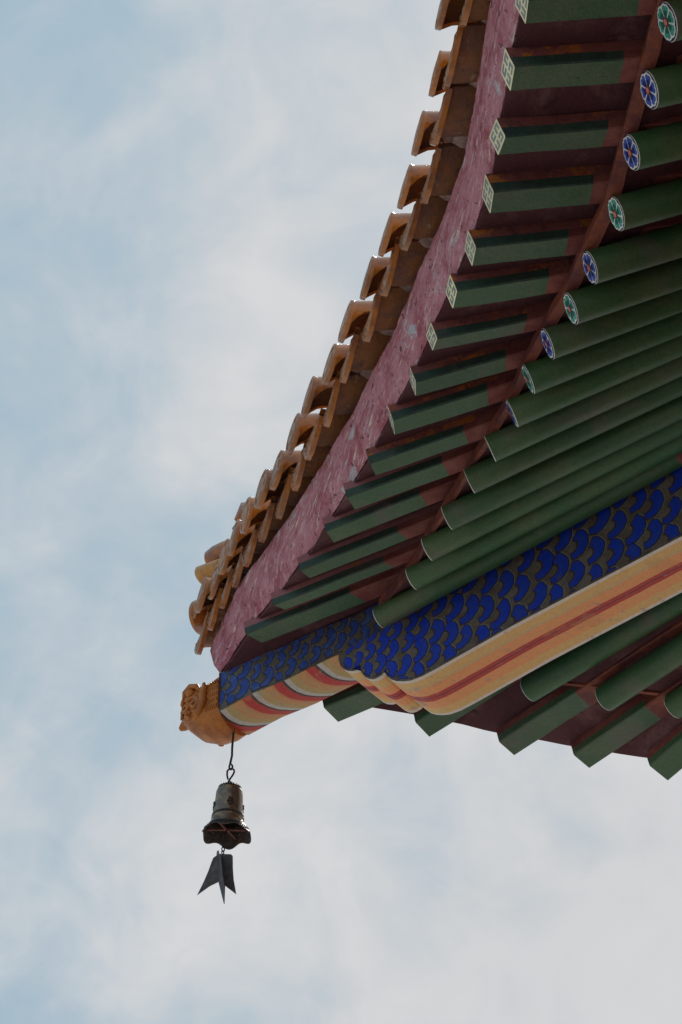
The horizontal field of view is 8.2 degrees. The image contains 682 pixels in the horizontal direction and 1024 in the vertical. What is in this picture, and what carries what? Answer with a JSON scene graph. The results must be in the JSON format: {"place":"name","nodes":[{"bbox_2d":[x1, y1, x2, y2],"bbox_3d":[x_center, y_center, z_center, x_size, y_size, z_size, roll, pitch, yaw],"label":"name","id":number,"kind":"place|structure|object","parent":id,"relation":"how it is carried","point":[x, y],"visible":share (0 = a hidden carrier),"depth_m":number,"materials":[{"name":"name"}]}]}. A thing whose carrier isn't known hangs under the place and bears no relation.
{"place":"outdoors","nodes":[
{"label":"outdoors","id":0,"kind":"place"},
{"bbox_2d":[0,0,681,1023],"label":"sky","id":1,"kind":"structure","parent":0,"point":[197,197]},
{"bbox_2d":[179,0,681,779],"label":"temple building","id":2,"kind":"structure","parent":0,"point":[463,506],"depth_m":16.16,"materials":[{"name":"green paint"}]},
{"bbox_2d":[197,728,250,903],"bbox_3d":[-0.413,1.122,17.300,0.188,0.885,0.174,-23,-46,27],"label":"wind bell","id":3,"kind":"object","parent":2,"relation":"hanging from","point":[226,827],"visible":1,"depth_m":17.27,"materials":[{"name":"metal"}]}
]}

